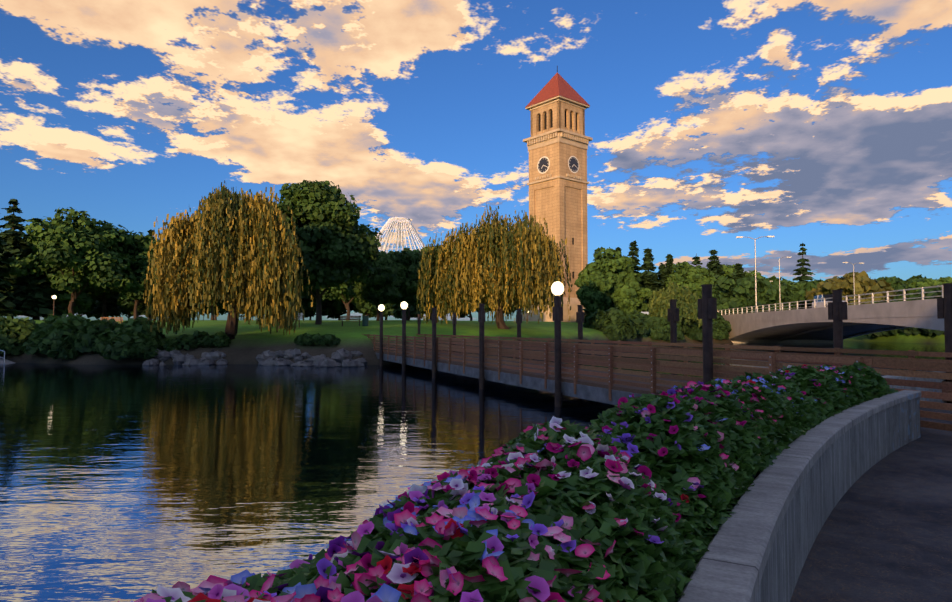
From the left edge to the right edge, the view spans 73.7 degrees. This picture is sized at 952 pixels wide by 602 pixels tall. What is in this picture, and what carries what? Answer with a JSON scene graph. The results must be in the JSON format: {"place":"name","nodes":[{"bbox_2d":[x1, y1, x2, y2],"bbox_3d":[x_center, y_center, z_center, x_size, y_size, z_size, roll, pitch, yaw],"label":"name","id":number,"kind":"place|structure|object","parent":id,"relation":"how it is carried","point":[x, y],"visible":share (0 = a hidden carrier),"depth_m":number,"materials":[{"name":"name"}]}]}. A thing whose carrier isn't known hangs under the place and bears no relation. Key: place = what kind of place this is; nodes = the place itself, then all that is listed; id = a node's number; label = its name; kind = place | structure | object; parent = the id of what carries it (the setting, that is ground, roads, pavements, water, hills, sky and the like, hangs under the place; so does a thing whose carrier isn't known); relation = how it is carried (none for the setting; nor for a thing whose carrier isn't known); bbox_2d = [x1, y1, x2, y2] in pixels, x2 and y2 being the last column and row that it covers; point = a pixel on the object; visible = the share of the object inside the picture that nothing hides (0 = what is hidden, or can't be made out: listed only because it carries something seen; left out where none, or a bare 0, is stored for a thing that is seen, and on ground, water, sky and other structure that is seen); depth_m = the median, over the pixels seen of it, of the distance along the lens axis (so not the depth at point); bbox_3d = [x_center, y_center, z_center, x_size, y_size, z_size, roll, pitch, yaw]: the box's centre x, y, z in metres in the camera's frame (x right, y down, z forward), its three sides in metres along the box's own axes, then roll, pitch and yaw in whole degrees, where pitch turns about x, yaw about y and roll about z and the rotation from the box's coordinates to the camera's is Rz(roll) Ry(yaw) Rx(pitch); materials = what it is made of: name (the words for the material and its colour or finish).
{"place":"outdoors","nodes":[
{"label":"outdoors","id":0,"kind":"place"},
{"bbox_2d":[0,341,944,601],"bbox_3d":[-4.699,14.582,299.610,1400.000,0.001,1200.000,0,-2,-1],"label":"water","id":1,"kind":"structure","parent":0,"point":[124,483],"depth_m":12.16,"materials":[{"name":"blue liquid"}]},
{"bbox_2d":[0,320,944,586],"bbox_3d":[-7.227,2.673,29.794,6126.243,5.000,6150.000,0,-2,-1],"label":"ground","id":2,"kind":"structure","parent":0,"point":[250,342],"depth_m":49.22,"materials":[{"name":"green plant"}]},
{"bbox_2d":[0,350,14,364],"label":"ramp boat","id":3,"kind":"object","parent":2,"relation":"on","point":[4,361],"visible":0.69,"depth_m":42.64,"materials":[{"name":"concrete"}]},
{"bbox_2d":[0,230,22,316],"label":"conifer tree","id":4,"kind":"object","parent":2,"relation":"on","point":[5,300],"visible":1,"depth_m":79.90,"materials":[{"name":"green plant"}]},
{"bbox_2d":[0,198,46,318],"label":"conifer tree","id":5,"kind":"object","parent":2,"relation":"on","point":[13,239],"visible":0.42,"depth_m":86.75,"materials":[{"name":"green plant"}]},
{"bbox_2d":[8,218,63,319],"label":"conifer tree","id":6,"kind":"object","parent":2,"relation":"on","point":[33,299],"visible":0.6,"depth_m":83.85,"materials":[{"name":"green plant"}]},
{"bbox_2d":[5,246,70,319],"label":"broad tree","id":7,"kind":"object","parent":2,"relation":"on","point":[63,291],"depth_m":94.07,"materials":[{"name":"green plant"}]},
{"bbox_2d":[1,207,134,314],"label":"broad tree","id":8,"kind":"object","parent":2,"relation":"on","point":[75,256],"visible":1,"depth_m":82.61,"materials":[{"name":"green plant"}]},
{"bbox_2d":[52,291,91,315],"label":"tree","id":9,"kind":"object","parent":2,"relation":"on","point":[63,298],"visible":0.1,"depth_m":131.27,"materials":[{"name":"green plant"}]},
{"bbox_2d":[58,295,116,318],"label":"tree","id":10,"kind":"object","parent":2,"relation":"on","point":[83,303],"visible":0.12,"depth_m":133.79,"materials":[{"name":"green plant"}]},
{"bbox_2d":[83,290,131,318],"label":"tree","id":11,"kind":"object","parent":2,"relation":"on","point":[93,300],"visible":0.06,"depth_m":138.45,"materials":[{"name":"green plant"}]},
{"bbox_2d":[87,234,132,318],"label":"broad tree","id":12,"kind":"object","parent":2,"relation":"on","point":[104,295],"visible":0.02,"depth_m":98.69,"materials":[{"name":"green plant"}]},
{"bbox_2d":[100,317,122,323],"bbox_3d":[-30.577,1.814,53.409,1.700,0.925,0.595,1,-2,-12],"label":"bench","id":13,"kind":"object","parent":2,"relation":"on","point":[120,320],"visible":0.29,"depth_m":53.26,"materials":[{"name":"brown wood"}]},
{"bbox_2d":[118,298,131,318],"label":"tree","id":14,"kind":"object","parent":2,"relation":"on","point":[125,313],"visible":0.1,"depth_m":142.13,"materials":[{"name":"green plant"}]},
{"bbox_2d":[121,297,134,306],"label":"tree","id":15,"kind":"object","parent":2,"relation":"on","point":[129,302],"visible":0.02,"depth_m":132.60,"materials":[{"name":"green plant"}]},
{"bbox_2d":[101,230,157,318],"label":"broad tree","id":16,"kind":"object","parent":2,"relation":"on","point":[131,285],"visible":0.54,"depth_m":89.08,"materials":[{"name":"green plant"}]},
{"bbox_2d":[129,229,161,319],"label":"conifer tree","id":17,"kind":"object","parent":2,"relation":"on","point":[142,308],"visible":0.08,"depth_m":95.47,"materials":[{"name":"green plant"}]},
{"bbox_2d":[0,313,340,359],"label":"bank bushes","id":18,"kind":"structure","parent":2,"relation":"on","point":[69,336],"depth_m":42.26,"materials":[{"name":"green plant"}]},
{"bbox_2d":[205,302,227,319],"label":"tree","id":19,"kind":"object","parent":2,"relation":"on","point":[222,311],"visible":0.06,"depth_m":134.05,"materials":[{"name":"green plant"}]},
{"bbox_2d":[210,300,222,319],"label":"broad tree","id":20,"kind":"object","parent":2,"relation":"on","point":[212,315],"depth_m":104.11,"materials":[{"name":"plant"}]},
{"bbox_2d":[143,180,313,338],"bbox_3d":[-16.999,-2.638,45.120,11.694,11.368,8.747,0,-2,-1],"label":"willow tree","id":21,"kind":"object","parent":2,"relation":"on","point":[236,252],"visible":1,"depth_m":42.58,"materials":[{"name":"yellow plant"}]},
{"bbox_2d":[142,348,366,366],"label":"bank rocks","id":22,"kind":"structure","parent":2,"relation":"on","point":[343,356],"depth_m":40.88,"materials":[{"name":"grey stone"}]},
{"bbox_2d":[53,299,527,321],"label":"park lamp posts","id":23,"kind":"object","parent":2,"relation":"on","point":[54,308],"visible":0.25,"depth_m":59.38,"materials":[{"name":"black metal"}]},
{"bbox_2d":[301,289,310,305],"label":"tree","id":24,"kind":"object","parent":2,"relation":"on","point":[303,297],"depth_m":122.74,"materials":[{"name":"green plant"}]},
{"bbox_2d":[297,291,333,317],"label":"tree","id":25,"kind":"object","parent":2,"relation":"on","point":[308,310],"visible":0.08,"depth_m":131.14,"materials":[{"name":"green plant"}]},
{"bbox_2d":[303,292,350,319],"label":"tree","id":26,"kind":"object","parent":2,"relation":"on","point":[335,309],"visible":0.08,"depth_m":137.51,"materials":[{"name":"green plant"}]},
{"bbox_2d":[276,180,382,324],"bbox_3d":[-14.011,-4.206,56.882,11.650,13.421,10.892,2,-3,-44],"label":"broad tree","id":27,"kind":"object","parent":2,"relation":"on","point":[338,247],"visible":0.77,"depth_m":53.82,"materials":[{"name":"green plant"}]},
{"bbox_2d":[320,281,364,318],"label":"broad tree","id":28,"kind":"object","parent":2,"relation":"on","point":[339,293],"visible":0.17,"depth_m":98.02,"materials":[{"name":"green plant"}]},
{"bbox_2d":[334,299,358,319],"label":"tree","id":29,"kind":"object","parent":2,"relation":"on","point":[353,308],"depth_m":141.80,"materials":[{"name":"green plant"}]},
{"bbox_2d":[340,316,361,325],"bbox_3d":[-10.393,1.674,52.739,1.700,0.925,0.595,0,-2,-7],"label":"bench","id":30,"kind":"object","parent":2,"relation":"on","point":[359,319],"visible":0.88,"depth_m":52.54,"materials":[{"name":"brown wood"}]},
{"bbox_2d":[327,296,393,318],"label":"tree","id":31,"kind":"object","parent":2,"relation":"on","point":[368,309],"visible":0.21,"depth_m":124.99,"materials":[{"name":"green plant"}]},
{"bbox_2d":[362,315,368,325],"bbox_3d":[-9.206,1.668,52.825,0.546,0.920,0.560,0,-2,-1],"label":"trash bin","id":32,"kind":"object","parent":2,"relation":"on","point":[365,320],"visible":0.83,"depth_m":52.61,"materials":[{"name":"green"}]},
{"bbox_2d":[347,251,405,320],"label":"broad tree","id":33,"kind":"object","parent":2,"relation":"on","point":[382,285],"visible":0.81,"depth_m":72.13,"materials":[{"name":"green plant"}]},
{"bbox_2d":[389,247,422,319],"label":"conifer tree","id":34,"kind":"object","parent":2,"relation":"on","point":[395,310],"visible":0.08,"depth_m":94.33,"materials":[{"name":"green plant"}]},
{"bbox_2d":[387,249,436,320],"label":"broad tree","id":35,"kind":"object","parent":2,"relation":"on","point":[407,262],"visible":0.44,"depth_m":75.42,"materials":[{"name":"green plant"}]},
{"bbox_2d":[342,217,494,312],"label":"cable pavilion","id":36,"kind":"structure","parent":2,"relation":"on","point":[391,222],"depth_m":275.65,"materials":[{"name":"white metal"}]},
{"bbox_2d":[417,299,439,311],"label":"tree","id":37,"kind":"object","parent":2,"relation":"on","point":[426,307],"visible":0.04,"depth_m":130.03,"materials":[{"name":"green plant"}]},
{"bbox_2d":[420,246,439,319],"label":"broad tree","id":38,"kind":"object","parent":2,"relation":"on","point":[424,248],"depth_m":83.82,"materials":[{"name":"green plant"}]},
{"bbox_2d":[421,304,468,317],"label":"tree","id":39,"kind":"object","parent":2,"relation":"on","point":[424,312],"visible":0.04,"depth_m":148.82,"materials":[{"name":"green plant"}]},
{"bbox_2d":[456,306,485,320],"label":"tree","id":40,"kind":"object","parent":2,"relation":"on","point":[470,315],"visible":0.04,"depth_m":142.60,"materials":[{"name":"green plant"}]},
{"bbox_2d":[417,202,572,328],"bbox_3d":[3.099,-2.939,59.940,14.452,12.390,13.082,2,-3,-44],"label":"willow tree","id":41,"kind":"object","parent":2,"relation":"on","point":[496,265],"visible":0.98,"depth_m":57.17,"materials":[{"name":"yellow plant"}]},
{"bbox_2d":[483,302,516,314],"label":"tree","id":42,"kind":"object","parent":2,"relation":"on","point":[490,308],"visible":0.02,"depth_m":132.95,"materials":[{"name":"green plant"}]},
{"bbox_2d":[522,66,592,321],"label":"clock tower","id":43,"kind":"structure","parent":2,"relation":"on","point":[558,140],"depth_m":113.56,"materials":[{"name":"brick"}]},
{"bbox_2d":[576,274,612,311],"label":"broad tree","id":44,"kind":"object","parent":2,"relation":"on","point":[593,293],"visible":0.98,"depth_m":88.75,"materials":[{"name":"green plant"}]},
{"bbox_2d":[583,252,607,318],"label":"conifer tree","id":45,"kind":"object","parent":2,"relation":"on","point":[585,312],"visible":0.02,"depth_m":100.10,"materials":[{"name":"green plant"}]},
{"bbox_2d":[574,247,641,308],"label":"broad tree","id":46,"kind":"object","parent":2,"relation":"on","point":[617,270],"visible":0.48,"depth_m":94.32,"materials":[{"name":"green plant"}]},
{"bbox_2d":[609,280,652,313],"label":"broad tree","id":47,"kind":"object","parent":2,"relation":"on","point":[630,297],"visible":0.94,"depth_m":90.66,"materials":[{"name":"green plant"}]},
{"bbox_2d":[627,240,642,284],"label":"conifer tree","id":48,"kind":"object","parent":2,"relation":"on","point":[633,249],"visible":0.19,"depth_m":102.45,"materials":[{"name":"green plant"}]},
{"bbox_2d":[638,248,662,311],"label":"conifer tree","id":49,"kind":"object","parent":2,"relation":"on","point":[649,280],"visible":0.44,"depth_m":99.05,"materials":[{"name":"green plant"}]},
{"bbox_2d":[362,283,951,430],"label":"boardwalk","id":50,"kind":"structure","parent":2,"relation":"on","point":[579,379],"depth_m":18.10,"materials":[{"name":"brown wood"}]},
{"bbox_2d":[378,281,563,310],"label":"lamp globes","id":51,"kind":"object","parent":50,"relation":"on","point":[557,287],"visible":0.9,"depth_m":19.62,"materials":[{"name":"white glass"}]},
{"bbox_2d":[583,307,731,340],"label":"bushes","id":52,"kind":"object","parent":2,"relation":"on","point":[613,324],"depth_m":77.71,"materials":[{"name":"green plant"}]},
{"bbox_2d":[657,263,665,288],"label":"conifer tree","id":53,"kind":"object","parent":2,"relation":"on","point":[662,266],"visible":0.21,"depth_m":112.41,"materials":[{"name":"green plant"}]},
{"bbox_2d":[661,254,673,290],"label":"conifer tree","id":54,"kind":"object","parent":2,"relation":"on","point":[668,264],"visible":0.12,"depth_m":108.67,"materials":[{"name":"green plant"}]},
{"bbox_2d":[648,279,701,326],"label":"willow tree","id":55,"kind":"object","parent":2,"relation":"on","point":[687,304],"visible":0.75,"depth_m":83.00,"materials":[{"name":"green plant"}]},
{"bbox_2d":[665,261,721,300],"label":"broad tree","id":56,"kind":"object","parent":2,"relation":"on","point":[692,277],"visible":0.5,"depth_m":102.39,"materials":[{"name":"green plant"}]},
{"bbox_2d":[690,253,702,265],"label":"conifer tree","id":57,"kind":"object","parent":2,"relation":"on","point":[696,261],"visible":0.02,"depth_m":112.74,"materials":[{"name":"green plant"}]},
{"bbox_2d":[706,249,725,283],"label":"conifer tree","id":58,"kind":"object","parent":2,"relation":"on","point":[713,265],"visible":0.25,"depth_m":160.69,"materials":[{"name":"green plant"}]},
{"bbox_2d":[726,263,745,296],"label":"tree","id":59,"kind":"object","parent":2,"relation":"on","point":[739,272],"visible":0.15,"depth_m":150.88,"materials":[{"name":"green plant"}]},
{"bbox_2d":[719,264,773,284],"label":"broad tree","id":60,"kind":"object","parent":2,"relation":"on","point":[727,269],"visible":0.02,"depth_m":161.38,"materials":[{"name":"green plant"}]},
{"bbox_2d":[715,274,780,314],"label":"tree","id":61,"kind":"object","parent":2,"relation":"on","point":[743,291],"visible":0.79,"depth_m":146.53,"materials":[{"name":"green plant"}]},
{"bbox_2d":[766,275,794,310],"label":"tree","id":62,"kind":"object","parent":2,"relation":"on","point":[785,290],"visible":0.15,"depth_m":175.48,"materials":[{"name":"green plant"}]},
{"bbox_2d":[773,285,804,310],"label":"tree","id":63,"kind":"object","parent":2,"relation":"on","point":[794,289],"visible":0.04,"depth_m":178.17,"materials":[{"name":"green plant"}]},
{"bbox_2d":[786,280,805,289],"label":"broad tree","id":64,"kind":"object","parent":2,"relation":"on","point":[799,286],"visible":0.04,"depth_m":206.59,"materials":[{"name":"green plant"}]},
{"bbox_2d":[793,242,815,283],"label":"conifer tree","id":65,"kind":"object","parent":2,"relation":"on","point":[804,272],"visible":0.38,"depth_m":262.12,"materials":[{"name":"green plant"}]},
{"bbox_2d":[784,279,825,309],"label":"tree","id":66,"kind":"object","parent":2,"relation":"on","point":[801,294],"visible":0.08,"depth_m":172.02,"materials":[{"name":"green plant"}]},
{"bbox_2d":[717,285,943,342],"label":"road bridge","id":67,"kind":"structure","parent":2,"relation":"on","point":[809,325],"depth_m":70.08,"materials":[{"name":"concrete"}]},
{"bbox_2d":[736,236,773,311],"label":"street lamp","id":68,"kind":"object","parent":67,"relation":"on","point":[755,269],"visible":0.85,"depth_m":82.51,"materials":[{"name":"silver metal"}]},
{"bbox_2d":[779,257,790,310],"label":"street lamp","id":69,"kind":"object","parent":67,"relation":"on","point":[779,280],"visible":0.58,"depth_m":104.98,"materials":[{"name":"silver metal"}]},
{"bbox_2d":[812,294,845,307],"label":"vehicle","id":70,"kind":"object","parent":67,"relation":"on","point":[819,305],"visible":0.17,"depth_m":66.05,"materials":[{"name":"white paint"}]},
{"bbox_2d":[843,262,863,304],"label":"street lamp","id":71,"kind":"object","parent":67,"relation":"on","point":[853,277],"visible":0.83,"depth_m":115.29,"materials":[{"name":"silver metal"}]},
{"bbox_2d":[755,397,920,601],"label":"planter wall","id":72,"kind":"structure","parent":2,"relation":"on","point":[845,462],"depth_m":5.32,"materials":[{"name":"grey concrete"}]},
{"bbox_2d":[677,390,921,601],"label":"wall cap","id":73,"kind":"object","parent":72,"relation":"on","point":[731,565],"visible":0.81,"depth_m":3.12,"materials":[{"name":"grey concrete"}]},
{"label":"planter soil","id":74,"kind":"structure","parent":72,"relation":"in","visible":0},
{"bbox_2d":[118,364,866,601],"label":"flowers","id":75,"kind":"object","parent":74,"relation":"in","point":[415,561],"visible":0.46,"depth_m":1.98,"materials":[{"name":"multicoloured plant"}]},
{"bbox_2d":[152,362,898,601],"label":"flower bed leaves","id":76,"kind":"object","parent":74,"relation":"on","point":[647,569],"visible":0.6,"depth_m":2.60,"materials":[{"name":"green plant"}]},
{"bbox_2d":[505,376,873,601],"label":"flowers","id":77,"kind":"object","parent":74,"relation":"on","point":[624,584],"depth_m":3.10,"materials":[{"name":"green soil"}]},
{"bbox_2d":[743,286,943,336],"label":"bushes","id":78,"kind":"object","parent":2,"relation":"on","point":[912,331],"visible":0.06,"depth_m":97.54,"materials":[{"name":"green plant"}]},
{"bbox_2d":[805,271,895,304],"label":"tree","id":79,"kind":"object","parent":2,"relation":"on","point":[845,283],"visible":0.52,"depth_m":146.76,"materials":[{"name":"green plant"}]},
{"bbox_2d":[876,276,908,301],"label":"tree","id":80,"kind":"object","parent":2,"relation":"on","point":[898,283],"visible":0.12,"depth_m":154.67,"materials":[{"name":"green plant"}]},
{"bbox_2d":[902,283,913,300],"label":"tree","id":81,"kind":"object","parent":2,"relation":"on","point":[909,296],"depth_m":163.28,"materials":[{"name":"green plant"}]},
{"bbox_2d":[881,371,946,402],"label":"boards","id":82,"kind":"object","parent":2,"relation":"on","point":[918,388],"depth_m":12.77,"materials":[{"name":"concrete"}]},
{"bbox_2d":[902,274,926,283],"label":"tree","id":83,"kind":"object","parent":2,"relation":"on","point":[917,278],"depth_m":168.85,"materials":[{"name":"green plant"}]},
{"bbox_2d":[907,276,951,292],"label":"broad tree","id":84,"kind":"object","parent":2,"relation":"on","point":[927,282],"visible":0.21,"depth_m":161.59,"materials":[{"name":"green plant"}]},
{"bbox_2d":[0,0,951,320],"label":"sky","id":85,"kind":"structure","parent":0,"point":[823,125],"materials":[{"name":"blue"}]},
{"bbox_2d":[790,430,951,601],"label":"path","id":86,"kind":"structure","parent":0,"point":[884,534],"depth_m":4.83,"materials":[{"name":"concrete"}]},
{"bbox_2d":[920,403,951,436],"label":"walkway","id":87,"kind":"structure","parent":86,"relation":"on","point":[924,431],"depth_m":10.85,"materials":[{"name":"concrete"}]}
]}

